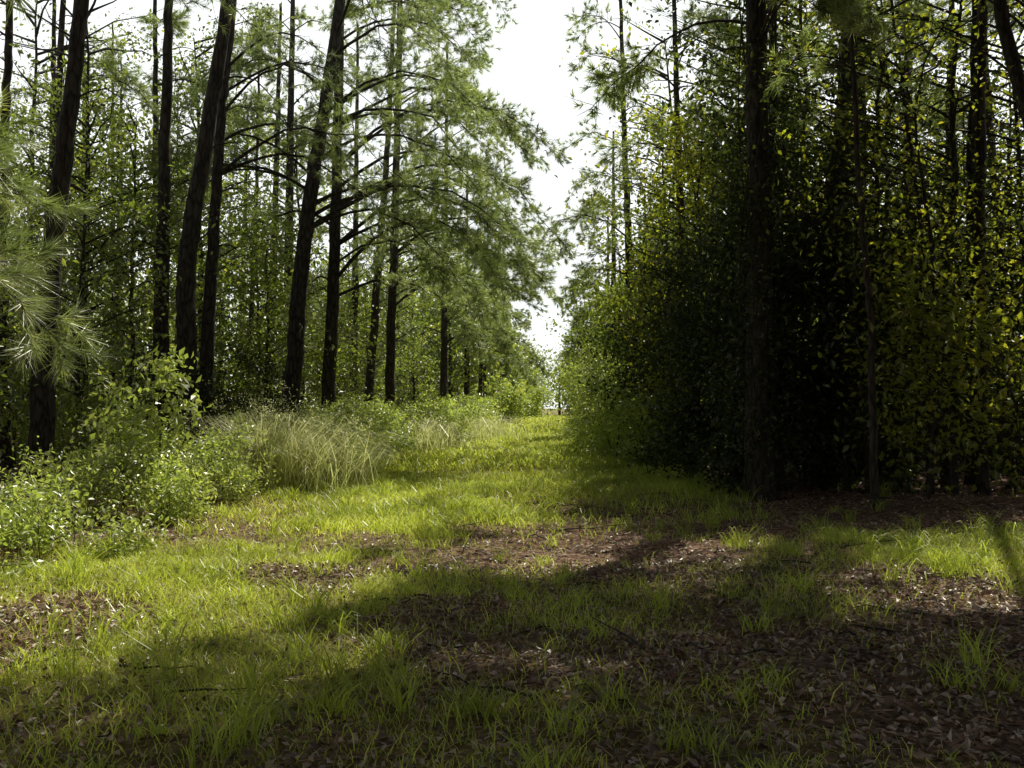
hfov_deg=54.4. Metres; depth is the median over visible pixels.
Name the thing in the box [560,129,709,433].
broadleaf tree
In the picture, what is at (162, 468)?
weed plant
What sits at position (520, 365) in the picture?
pine tree
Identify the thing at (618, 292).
broadleaf tree
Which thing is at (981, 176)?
pine tree
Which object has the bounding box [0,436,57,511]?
weed plant
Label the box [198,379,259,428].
shrub
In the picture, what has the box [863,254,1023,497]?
broadleaf tree
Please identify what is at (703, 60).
broadleaf tree
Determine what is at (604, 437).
shrub
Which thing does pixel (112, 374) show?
broadleaf tree
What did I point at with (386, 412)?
shrub
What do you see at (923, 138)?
broadleaf tree
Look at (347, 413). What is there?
shrub
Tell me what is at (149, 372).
shrub
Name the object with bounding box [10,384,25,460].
shrub
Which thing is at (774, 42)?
pine tree
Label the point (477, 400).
shrub
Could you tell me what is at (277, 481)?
weed plant
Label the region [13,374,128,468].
shrub
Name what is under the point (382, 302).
broadleaf tree
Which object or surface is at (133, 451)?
weed plant
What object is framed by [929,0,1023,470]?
pine tree
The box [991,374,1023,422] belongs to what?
shrub
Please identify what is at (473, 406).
shrub
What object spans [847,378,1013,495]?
shrub
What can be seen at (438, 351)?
broadleaf tree
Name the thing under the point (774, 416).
climbing vine
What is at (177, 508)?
weed plant
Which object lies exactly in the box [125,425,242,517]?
weed plant
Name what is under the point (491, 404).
shrub
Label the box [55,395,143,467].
shrub
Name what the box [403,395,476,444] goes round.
shrub
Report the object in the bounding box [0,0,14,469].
pine tree
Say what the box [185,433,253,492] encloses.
weed plant
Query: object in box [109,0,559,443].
pine tree
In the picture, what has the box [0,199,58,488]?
broadleaf tree
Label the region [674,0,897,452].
broadleaf tree
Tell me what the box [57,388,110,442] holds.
shrub
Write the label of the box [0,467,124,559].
weed plant
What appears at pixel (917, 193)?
pine tree
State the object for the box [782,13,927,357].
pine tree
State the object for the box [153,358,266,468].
shrub
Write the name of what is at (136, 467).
weed plant
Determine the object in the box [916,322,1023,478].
shrub
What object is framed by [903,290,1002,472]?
shrub
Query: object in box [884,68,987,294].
pine tree
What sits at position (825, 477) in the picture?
pine tree
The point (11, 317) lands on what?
broadleaf tree
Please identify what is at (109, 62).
pine tree
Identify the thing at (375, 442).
shrub
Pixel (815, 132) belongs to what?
pine tree
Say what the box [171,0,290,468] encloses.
pine tree
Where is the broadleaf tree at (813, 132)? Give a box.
[736,118,933,314]
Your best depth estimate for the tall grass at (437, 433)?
30.12 m
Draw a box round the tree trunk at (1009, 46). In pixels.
[993,0,1023,125]
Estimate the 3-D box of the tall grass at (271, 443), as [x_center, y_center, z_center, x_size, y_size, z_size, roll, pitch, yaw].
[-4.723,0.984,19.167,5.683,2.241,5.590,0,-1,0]
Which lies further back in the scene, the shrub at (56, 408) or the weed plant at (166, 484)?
the shrub at (56, 408)
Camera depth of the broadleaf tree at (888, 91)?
20.61 m
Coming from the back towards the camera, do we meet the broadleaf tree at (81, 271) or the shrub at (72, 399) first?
the shrub at (72, 399)
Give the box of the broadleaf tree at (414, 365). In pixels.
[366,274,476,412]
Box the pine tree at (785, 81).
[698,0,875,334]
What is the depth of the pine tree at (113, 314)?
36.09 m
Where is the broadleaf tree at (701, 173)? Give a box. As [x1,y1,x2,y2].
[638,78,818,319]
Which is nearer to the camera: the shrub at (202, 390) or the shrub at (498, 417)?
the shrub at (202, 390)
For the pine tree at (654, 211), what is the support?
on the ground at (646, 693)
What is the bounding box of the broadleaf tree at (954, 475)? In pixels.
[707,0,1023,496]
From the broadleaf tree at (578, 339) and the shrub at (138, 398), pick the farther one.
the broadleaf tree at (578, 339)
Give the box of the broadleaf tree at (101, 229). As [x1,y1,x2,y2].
[0,0,226,413]
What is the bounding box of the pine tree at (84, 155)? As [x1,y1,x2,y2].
[81,54,142,360]
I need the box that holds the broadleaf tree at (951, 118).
[767,0,1021,486]
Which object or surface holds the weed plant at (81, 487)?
on the ground at (646, 693)
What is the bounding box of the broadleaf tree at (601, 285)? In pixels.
[574,278,637,337]
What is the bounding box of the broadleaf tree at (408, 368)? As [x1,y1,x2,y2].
[339,264,453,407]
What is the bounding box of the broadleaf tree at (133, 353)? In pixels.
[15,94,256,449]
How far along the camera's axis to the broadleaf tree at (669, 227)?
40.20 m
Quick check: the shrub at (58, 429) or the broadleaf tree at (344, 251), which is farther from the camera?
the broadleaf tree at (344, 251)
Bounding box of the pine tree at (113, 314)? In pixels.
[106,25,119,381]
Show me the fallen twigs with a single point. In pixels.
(602, 622)
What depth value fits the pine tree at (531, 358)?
51.57 m
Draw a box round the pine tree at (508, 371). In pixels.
[463,239,530,390]
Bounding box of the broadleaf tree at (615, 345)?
[568,243,731,465]
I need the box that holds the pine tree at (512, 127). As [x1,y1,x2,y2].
[159,0,585,430]
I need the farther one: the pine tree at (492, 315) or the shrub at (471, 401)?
the shrub at (471, 401)
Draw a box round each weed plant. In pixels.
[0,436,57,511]
[0,456,48,567]
[0,463,77,541]
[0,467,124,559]
[0,471,102,538]
[0,486,94,554]
[0,498,53,577]
[0,500,70,553]
[5,443,121,519]
[12,447,110,521]
[18,446,95,502]
[43,449,117,505]
[47,438,138,521]
[69,441,139,504]
[75,445,182,520]
[75,495,190,561]
[83,424,159,497]
[101,425,183,500]
[104,449,230,524]
[107,439,217,501]
[109,476,220,524]
[119,444,219,525]
[123,444,205,511]
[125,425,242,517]
[136,416,211,478]
[147,430,254,505]
[167,415,240,488]
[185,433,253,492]
[191,416,268,502]
[198,446,275,502]
[203,451,282,495]
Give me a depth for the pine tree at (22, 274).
7.22 m
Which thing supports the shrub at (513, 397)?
on the ground at (646, 693)
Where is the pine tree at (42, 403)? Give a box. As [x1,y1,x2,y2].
[11,0,281,488]
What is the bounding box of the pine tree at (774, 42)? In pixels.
[706,0,813,490]
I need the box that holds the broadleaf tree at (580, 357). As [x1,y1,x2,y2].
[559,316,605,371]
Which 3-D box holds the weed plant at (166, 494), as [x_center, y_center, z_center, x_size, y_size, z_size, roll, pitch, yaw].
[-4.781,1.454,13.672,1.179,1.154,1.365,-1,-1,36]
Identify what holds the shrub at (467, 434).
on the ground at (646, 693)
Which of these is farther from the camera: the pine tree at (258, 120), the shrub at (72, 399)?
the pine tree at (258, 120)
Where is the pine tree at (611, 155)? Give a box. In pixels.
[576,0,745,465]
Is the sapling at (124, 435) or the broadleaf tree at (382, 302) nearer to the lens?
the sapling at (124, 435)
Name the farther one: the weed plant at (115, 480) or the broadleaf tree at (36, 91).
the broadleaf tree at (36, 91)
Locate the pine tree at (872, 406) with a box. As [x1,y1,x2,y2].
[764,0,944,510]
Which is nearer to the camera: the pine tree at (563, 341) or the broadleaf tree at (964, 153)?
the broadleaf tree at (964, 153)
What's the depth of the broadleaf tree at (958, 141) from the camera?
29.05 m
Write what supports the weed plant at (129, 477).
on the ground at (646, 693)
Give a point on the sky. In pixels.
(527, 71)
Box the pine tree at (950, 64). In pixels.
[926,0,1021,462]
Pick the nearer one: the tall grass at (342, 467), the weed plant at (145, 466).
the weed plant at (145, 466)
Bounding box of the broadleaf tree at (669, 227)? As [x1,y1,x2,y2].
[609,170,727,401]
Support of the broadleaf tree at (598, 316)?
on the ground at (646, 693)
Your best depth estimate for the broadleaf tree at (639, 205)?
29.93 m
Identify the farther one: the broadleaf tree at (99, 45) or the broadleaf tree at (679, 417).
the broadleaf tree at (99, 45)
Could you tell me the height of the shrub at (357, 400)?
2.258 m
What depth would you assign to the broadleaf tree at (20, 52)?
20.45 m
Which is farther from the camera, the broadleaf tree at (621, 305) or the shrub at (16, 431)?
the broadleaf tree at (621, 305)
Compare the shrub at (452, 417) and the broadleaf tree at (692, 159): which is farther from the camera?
the shrub at (452, 417)
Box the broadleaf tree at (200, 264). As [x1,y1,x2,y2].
[91,112,305,422]
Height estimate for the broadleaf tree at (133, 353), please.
9.847 m
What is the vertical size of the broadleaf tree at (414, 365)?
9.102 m
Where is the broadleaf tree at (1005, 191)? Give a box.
[941,94,1023,298]
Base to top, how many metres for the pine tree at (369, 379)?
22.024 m
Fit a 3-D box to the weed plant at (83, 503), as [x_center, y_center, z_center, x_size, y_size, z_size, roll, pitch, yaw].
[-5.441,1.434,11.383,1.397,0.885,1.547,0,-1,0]
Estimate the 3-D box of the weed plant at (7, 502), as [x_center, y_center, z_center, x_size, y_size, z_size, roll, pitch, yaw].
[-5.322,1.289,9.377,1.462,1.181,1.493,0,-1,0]
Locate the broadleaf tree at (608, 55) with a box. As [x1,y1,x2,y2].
[559,4,744,414]
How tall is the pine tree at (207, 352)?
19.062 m
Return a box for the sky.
[0,0,1023,408]
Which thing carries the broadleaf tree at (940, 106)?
on the ground at (646, 693)
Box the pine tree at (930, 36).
[807,0,965,468]
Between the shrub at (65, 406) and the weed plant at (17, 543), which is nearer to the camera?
the weed plant at (17, 543)
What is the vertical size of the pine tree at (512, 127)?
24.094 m
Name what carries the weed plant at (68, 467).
on the ground at (646, 693)
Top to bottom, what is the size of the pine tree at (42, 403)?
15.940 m
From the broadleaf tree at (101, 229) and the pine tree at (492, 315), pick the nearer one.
the broadleaf tree at (101, 229)
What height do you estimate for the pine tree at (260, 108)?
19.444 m
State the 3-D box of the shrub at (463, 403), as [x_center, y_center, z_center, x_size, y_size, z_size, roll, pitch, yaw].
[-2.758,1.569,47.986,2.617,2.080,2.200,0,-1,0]
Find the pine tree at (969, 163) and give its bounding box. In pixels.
[923,0,1008,483]
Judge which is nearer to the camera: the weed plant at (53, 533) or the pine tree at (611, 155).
the weed plant at (53, 533)
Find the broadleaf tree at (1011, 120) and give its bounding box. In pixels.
[860,0,1023,476]
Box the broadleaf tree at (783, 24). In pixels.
[627,0,865,473]
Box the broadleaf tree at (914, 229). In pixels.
[778,142,1022,487]
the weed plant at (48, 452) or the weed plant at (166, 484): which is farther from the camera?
the weed plant at (48, 452)
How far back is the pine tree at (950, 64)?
25.07 m
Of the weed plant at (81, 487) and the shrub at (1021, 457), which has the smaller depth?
the weed plant at (81, 487)
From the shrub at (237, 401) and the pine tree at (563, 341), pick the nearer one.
the shrub at (237, 401)
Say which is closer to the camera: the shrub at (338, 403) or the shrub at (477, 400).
the shrub at (338, 403)
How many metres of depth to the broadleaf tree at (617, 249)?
40.09 m
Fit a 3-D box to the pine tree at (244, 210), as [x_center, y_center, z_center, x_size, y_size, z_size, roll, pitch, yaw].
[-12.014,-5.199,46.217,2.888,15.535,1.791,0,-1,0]
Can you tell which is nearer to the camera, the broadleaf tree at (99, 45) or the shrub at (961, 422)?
the shrub at (961, 422)
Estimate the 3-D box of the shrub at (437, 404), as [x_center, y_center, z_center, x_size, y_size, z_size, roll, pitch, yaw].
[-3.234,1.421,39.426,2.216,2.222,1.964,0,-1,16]
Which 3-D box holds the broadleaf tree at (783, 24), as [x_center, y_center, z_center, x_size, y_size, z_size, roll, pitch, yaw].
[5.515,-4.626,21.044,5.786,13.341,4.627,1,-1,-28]
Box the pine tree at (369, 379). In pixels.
[293,1,503,403]
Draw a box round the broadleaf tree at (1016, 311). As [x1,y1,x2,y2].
[901,154,1023,466]
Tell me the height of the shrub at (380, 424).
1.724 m
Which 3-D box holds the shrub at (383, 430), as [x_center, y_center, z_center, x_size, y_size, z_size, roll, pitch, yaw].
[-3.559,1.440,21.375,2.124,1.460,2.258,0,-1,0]
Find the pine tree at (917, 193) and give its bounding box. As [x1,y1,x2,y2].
[872,0,933,493]
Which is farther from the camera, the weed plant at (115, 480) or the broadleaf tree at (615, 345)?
the broadleaf tree at (615, 345)
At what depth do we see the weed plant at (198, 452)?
18.06 m
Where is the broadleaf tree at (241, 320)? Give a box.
[173,186,356,425]
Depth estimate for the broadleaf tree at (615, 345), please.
24.59 m
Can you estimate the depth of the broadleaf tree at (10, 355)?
20.68 m
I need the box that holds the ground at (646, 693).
[0,409,1023,767]
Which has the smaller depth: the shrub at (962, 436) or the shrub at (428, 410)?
the shrub at (962, 436)
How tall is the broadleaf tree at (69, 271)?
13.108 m
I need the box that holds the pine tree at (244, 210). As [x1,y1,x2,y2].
[225,105,274,422]
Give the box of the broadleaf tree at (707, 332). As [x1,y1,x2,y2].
[618,164,872,496]
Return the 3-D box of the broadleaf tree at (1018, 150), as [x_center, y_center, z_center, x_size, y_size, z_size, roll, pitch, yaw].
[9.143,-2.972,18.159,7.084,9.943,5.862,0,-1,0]
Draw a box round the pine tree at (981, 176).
[897,0,990,494]
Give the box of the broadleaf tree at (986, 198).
[920,128,1020,350]
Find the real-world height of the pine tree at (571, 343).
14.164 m
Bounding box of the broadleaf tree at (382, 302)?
[327,148,434,357]
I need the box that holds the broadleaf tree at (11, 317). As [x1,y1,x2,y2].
[0,149,88,457]
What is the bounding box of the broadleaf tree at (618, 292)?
[568,77,743,440]
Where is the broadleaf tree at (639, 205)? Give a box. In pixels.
[609,82,744,400]
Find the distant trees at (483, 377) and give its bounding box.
[9,143,1020,422]
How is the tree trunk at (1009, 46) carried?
on the ground at (646, 693)
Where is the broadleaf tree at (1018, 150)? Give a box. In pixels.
[802,0,1023,442]
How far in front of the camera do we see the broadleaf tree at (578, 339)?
35.89 m
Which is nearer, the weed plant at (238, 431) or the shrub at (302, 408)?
the weed plant at (238, 431)
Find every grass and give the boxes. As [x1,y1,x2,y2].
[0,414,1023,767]
[165,380,392,492]
[220,385,429,470]
[243,395,436,495]
[387,400,489,455]
[423,402,552,443]
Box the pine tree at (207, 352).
[196,0,419,467]
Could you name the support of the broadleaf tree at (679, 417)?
on the ground at (646, 693)
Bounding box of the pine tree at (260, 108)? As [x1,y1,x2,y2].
[226,0,357,396]
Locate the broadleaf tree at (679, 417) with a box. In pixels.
[617,245,797,480]
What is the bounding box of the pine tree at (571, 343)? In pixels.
[556,131,615,379]
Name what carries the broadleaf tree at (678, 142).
on the ground at (646, 693)
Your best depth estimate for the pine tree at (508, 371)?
77.56 m
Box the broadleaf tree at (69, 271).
[11,153,149,395]
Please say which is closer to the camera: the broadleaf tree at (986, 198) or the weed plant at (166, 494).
the weed plant at (166, 494)
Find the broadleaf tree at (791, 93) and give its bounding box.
[667,6,922,483]
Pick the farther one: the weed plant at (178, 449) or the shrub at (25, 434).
the shrub at (25, 434)
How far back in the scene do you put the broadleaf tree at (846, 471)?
17.55 m
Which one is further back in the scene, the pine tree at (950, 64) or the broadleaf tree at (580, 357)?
the broadleaf tree at (580, 357)
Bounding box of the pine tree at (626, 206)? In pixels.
[527,0,707,374]
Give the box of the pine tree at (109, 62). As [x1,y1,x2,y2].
[21,0,181,452]
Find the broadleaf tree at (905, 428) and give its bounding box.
[789,219,1023,499]
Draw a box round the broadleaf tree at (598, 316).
[574,274,622,385]
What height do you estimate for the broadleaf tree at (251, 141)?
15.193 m
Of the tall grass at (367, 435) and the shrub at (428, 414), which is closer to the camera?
the tall grass at (367, 435)
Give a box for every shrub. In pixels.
[0,365,30,479]
[10,369,73,453]
[10,370,75,467]
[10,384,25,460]
[11,403,75,462]
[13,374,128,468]
[17,374,123,465]
[54,389,99,447]
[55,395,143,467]
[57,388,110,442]
[106,371,172,440]
[123,344,221,441]
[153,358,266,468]
[179,395,297,470]
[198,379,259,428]
[213,378,271,446]
[220,341,308,440]
[279,398,336,433]
[282,386,392,444]
[291,387,383,475]
[297,417,392,477]
[319,422,407,469]
[328,408,400,461]
[329,383,406,449]
[343,395,404,458]
[343,397,428,441]
[355,396,398,440]
[374,387,438,455]
[386,388,448,429]
[399,403,444,423]
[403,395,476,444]
[407,394,456,428]
[412,393,457,422]
[421,387,462,414]
[423,394,480,440]
[440,395,504,426]
[442,395,477,419]
[446,413,481,440]
[447,392,487,416]
[452,393,485,409]
[454,394,487,410]
[460,375,525,412]
[461,393,514,427]
[474,368,530,422]
[479,393,501,422]
[486,408,505,422]
[515,392,541,419]
[517,378,557,416]
[521,385,556,417]
[538,361,622,445]
[544,358,590,432]
[545,358,594,435]
[550,344,631,452]
[550,369,680,465]
[559,364,630,456]
[573,379,644,460]
[786,346,937,491]
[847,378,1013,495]
[877,383,921,468]
[879,323,1022,490]
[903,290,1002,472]
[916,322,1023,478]
[939,373,1001,472]
[957,390,1023,490]
[958,342,1023,471]
[987,352,1022,464]
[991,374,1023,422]
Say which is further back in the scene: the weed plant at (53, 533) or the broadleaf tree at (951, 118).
the broadleaf tree at (951, 118)
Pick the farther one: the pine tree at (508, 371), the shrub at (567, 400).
the pine tree at (508, 371)
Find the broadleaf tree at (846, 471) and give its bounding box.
[703,122,959,492]
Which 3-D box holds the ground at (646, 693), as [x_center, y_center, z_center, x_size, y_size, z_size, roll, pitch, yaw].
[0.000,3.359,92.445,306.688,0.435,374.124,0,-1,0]
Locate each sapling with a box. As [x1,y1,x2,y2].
[65,366,152,496]
[85,400,185,513]
[112,345,212,487]
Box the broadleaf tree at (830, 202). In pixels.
[710,0,993,493]
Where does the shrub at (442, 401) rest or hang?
on the ground at (646, 693)
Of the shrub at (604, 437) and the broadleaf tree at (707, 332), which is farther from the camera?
the shrub at (604, 437)
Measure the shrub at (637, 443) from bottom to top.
2.517 m
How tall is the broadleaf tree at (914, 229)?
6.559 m
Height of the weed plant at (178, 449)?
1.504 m
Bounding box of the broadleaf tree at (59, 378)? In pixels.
[9,107,188,410]
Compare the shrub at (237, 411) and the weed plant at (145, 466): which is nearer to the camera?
the weed plant at (145, 466)
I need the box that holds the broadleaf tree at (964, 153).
[832,6,1023,406]
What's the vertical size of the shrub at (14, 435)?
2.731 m
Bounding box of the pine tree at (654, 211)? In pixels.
[635,181,707,302]
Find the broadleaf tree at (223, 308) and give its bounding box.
[139,185,305,409]
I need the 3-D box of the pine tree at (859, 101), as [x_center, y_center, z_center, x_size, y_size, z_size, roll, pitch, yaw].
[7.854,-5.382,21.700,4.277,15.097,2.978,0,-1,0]
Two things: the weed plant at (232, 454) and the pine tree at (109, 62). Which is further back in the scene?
the pine tree at (109, 62)
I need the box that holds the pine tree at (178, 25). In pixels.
[105,0,251,345]
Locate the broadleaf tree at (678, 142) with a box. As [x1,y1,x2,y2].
[554,0,828,469]
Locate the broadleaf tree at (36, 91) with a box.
[0,0,180,452]
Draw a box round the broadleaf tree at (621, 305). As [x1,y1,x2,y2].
[583,271,712,456]
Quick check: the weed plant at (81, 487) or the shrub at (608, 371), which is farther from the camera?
the shrub at (608, 371)
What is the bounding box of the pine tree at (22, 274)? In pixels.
[0,0,123,386]
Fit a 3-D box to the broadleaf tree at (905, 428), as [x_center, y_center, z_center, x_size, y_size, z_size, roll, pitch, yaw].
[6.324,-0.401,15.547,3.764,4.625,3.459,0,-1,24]
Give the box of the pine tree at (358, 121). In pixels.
[285,22,406,407]
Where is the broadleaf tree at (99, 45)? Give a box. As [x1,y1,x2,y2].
[0,5,162,332]
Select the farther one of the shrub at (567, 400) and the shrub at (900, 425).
the shrub at (567, 400)
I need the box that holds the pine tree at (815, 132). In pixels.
[746,64,832,341]
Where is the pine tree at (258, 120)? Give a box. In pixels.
[180,5,304,424]
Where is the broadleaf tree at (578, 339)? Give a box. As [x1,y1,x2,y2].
[542,277,624,442]
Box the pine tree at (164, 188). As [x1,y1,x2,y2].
[112,0,210,452]
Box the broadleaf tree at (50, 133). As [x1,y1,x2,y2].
[0,103,107,400]
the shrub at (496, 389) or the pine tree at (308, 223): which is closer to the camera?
the pine tree at (308, 223)
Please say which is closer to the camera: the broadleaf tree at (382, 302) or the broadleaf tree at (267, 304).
the broadleaf tree at (267, 304)
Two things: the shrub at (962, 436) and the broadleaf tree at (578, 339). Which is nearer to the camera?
the shrub at (962, 436)
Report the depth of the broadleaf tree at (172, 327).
36.46 m
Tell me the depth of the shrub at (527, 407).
86.27 m
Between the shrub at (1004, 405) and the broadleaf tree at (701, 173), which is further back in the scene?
the broadleaf tree at (701, 173)
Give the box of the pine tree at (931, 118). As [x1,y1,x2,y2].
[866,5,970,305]
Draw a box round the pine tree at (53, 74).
[1,0,151,212]
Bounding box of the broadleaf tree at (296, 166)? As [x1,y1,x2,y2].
[216,68,400,419]
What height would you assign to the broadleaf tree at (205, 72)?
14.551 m
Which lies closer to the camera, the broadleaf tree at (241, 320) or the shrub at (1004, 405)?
the shrub at (1004, 405)
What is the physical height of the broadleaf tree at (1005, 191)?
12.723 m
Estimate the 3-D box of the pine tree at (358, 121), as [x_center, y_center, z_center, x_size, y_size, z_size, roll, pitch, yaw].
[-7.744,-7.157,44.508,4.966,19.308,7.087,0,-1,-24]
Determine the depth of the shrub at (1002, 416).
23.42 m
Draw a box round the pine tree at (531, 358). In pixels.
[375,41,552,401]
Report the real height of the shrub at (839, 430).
2.733 m
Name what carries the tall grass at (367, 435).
on the ground at (646, 693)
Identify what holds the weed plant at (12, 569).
on the ground at (646, 693)
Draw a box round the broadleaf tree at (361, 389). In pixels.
[311,260,436,416]
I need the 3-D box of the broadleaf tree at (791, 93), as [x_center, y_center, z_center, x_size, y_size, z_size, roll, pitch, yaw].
[5.549,-2.543,19.782,4.890,9.188,4.625,1,-2,-44]
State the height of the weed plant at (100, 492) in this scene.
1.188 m
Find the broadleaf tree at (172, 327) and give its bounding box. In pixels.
[108,143,273,389]
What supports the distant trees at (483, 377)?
on the ground at (646, 693)
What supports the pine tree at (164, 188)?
on the ground at (646, 693)
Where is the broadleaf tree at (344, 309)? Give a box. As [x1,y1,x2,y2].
[216,220,367,412]
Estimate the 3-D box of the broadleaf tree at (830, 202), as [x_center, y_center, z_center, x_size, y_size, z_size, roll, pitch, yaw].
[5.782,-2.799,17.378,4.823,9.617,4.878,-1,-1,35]
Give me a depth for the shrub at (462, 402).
50.41 m
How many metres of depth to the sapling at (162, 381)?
14.90 m
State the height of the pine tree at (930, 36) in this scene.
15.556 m
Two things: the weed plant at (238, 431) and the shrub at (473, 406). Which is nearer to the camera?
the weed plant at (238, 431)
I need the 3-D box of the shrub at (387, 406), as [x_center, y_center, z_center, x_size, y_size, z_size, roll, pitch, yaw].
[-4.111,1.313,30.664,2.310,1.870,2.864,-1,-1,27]
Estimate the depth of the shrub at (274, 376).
28.23 m
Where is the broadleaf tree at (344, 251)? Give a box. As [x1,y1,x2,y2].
[262,220,420,409]
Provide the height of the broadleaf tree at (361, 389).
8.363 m
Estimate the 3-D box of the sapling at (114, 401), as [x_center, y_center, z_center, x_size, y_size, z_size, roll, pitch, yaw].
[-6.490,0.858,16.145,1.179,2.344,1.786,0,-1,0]
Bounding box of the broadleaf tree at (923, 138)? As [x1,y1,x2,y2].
[852,86,1014,358]
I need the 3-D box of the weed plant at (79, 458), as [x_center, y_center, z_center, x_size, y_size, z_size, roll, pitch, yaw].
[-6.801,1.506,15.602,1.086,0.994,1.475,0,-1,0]
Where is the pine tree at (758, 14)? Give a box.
[566,0,944,501]
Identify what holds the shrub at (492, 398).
on the ground at (646, 693)
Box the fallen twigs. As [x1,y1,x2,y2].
[0,486,1023,736]
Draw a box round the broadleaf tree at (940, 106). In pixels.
[792,29,1002,372]
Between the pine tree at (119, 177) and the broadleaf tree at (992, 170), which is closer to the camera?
the broadleaf tree at (992, 170)
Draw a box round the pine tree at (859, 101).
[779,0,952,476]
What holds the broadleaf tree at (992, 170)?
on the ground at (646, 693)
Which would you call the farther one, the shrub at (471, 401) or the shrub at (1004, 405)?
the shrub at (471, 401)
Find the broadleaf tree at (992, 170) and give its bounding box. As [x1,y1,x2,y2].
[859,0,1023,444]
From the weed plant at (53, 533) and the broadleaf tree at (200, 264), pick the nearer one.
the weed plant at (53, 533)
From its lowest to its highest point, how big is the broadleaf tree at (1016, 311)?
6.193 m
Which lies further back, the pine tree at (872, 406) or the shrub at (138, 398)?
the shrub at (138, 398)
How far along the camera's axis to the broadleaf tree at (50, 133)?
28.79 m
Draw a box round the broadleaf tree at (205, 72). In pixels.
[109,0,296,367]
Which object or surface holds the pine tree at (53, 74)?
on the ground at (646, 693)
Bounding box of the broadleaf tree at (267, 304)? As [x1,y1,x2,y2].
[176,215,357,434]
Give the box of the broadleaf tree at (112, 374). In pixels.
[14,78,231,441]
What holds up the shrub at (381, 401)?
on the ground at (646, 693)
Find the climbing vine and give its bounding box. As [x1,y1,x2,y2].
[682,0,833,493]
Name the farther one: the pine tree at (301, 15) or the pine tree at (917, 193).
the pine tree at (301, 15)
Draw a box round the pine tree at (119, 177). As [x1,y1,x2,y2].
[72,57,123,371]
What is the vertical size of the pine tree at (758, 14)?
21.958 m
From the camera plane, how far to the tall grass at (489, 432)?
40.75 m
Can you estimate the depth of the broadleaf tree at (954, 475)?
16.15 m
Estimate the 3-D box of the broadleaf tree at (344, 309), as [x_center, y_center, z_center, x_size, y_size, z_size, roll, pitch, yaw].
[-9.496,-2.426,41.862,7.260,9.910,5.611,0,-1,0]
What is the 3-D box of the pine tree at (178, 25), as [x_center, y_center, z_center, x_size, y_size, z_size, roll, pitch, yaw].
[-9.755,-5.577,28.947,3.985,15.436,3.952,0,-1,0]
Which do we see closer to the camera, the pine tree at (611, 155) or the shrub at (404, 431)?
the pine tree at (611, 155)
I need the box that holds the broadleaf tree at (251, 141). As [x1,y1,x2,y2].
[71,44,286,355]
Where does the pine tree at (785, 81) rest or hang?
on the ground at (646, 693)
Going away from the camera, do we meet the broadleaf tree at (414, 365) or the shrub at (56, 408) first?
the shrub at (56, 408)
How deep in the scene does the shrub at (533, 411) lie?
88.66 m
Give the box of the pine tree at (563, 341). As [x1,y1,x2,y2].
[561,215,609,372]
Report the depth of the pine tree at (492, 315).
37.85 m
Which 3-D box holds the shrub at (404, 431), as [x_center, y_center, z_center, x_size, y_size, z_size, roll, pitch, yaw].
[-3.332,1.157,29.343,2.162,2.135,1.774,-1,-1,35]
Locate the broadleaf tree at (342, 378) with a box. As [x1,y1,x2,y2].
[274,290,382,416]
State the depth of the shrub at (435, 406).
40.35 m
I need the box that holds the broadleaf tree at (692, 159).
[566,96,742,469]
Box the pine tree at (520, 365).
[448,151,537,401]
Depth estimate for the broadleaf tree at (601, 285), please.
52.96 m
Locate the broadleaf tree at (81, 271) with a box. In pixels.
[0,64,229,466]
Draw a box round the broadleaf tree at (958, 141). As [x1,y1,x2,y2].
[869,91,1023,434]
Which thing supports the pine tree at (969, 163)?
on the ground at (646, 693)
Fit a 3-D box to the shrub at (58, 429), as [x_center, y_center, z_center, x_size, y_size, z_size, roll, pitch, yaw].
[-10.467,0.883,24.107,2.374,2.296,2.799,0,-1,0]
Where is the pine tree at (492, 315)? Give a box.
[347,0,577,431]
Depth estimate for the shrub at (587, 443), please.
29.92 m
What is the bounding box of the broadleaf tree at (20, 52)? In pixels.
[0,21,49,305]
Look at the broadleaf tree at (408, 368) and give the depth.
61.87 m
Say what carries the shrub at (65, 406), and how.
on the ground at (646, 693)
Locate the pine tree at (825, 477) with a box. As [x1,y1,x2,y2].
[801,0,932,487]
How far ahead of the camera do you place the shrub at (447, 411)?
39.74 m
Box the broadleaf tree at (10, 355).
[0,113,87,461]
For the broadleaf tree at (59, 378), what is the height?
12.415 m
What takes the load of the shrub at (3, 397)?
on the ground at (646, 693)
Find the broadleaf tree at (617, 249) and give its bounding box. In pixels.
[583,232,651,386]
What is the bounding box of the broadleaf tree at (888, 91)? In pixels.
[726,0,1023,481]
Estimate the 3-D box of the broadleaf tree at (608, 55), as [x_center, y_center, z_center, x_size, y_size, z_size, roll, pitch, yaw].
[4.431,-4.256,28.517,6.826,13.019,4.212,0,-1,-15]
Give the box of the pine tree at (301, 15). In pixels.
[249,3,331,392]
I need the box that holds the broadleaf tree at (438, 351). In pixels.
[402,287,486,406]
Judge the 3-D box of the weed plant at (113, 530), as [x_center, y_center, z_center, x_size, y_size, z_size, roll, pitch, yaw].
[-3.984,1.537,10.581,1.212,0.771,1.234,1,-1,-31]
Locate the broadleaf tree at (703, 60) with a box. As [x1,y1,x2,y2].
[628,14,903,460]

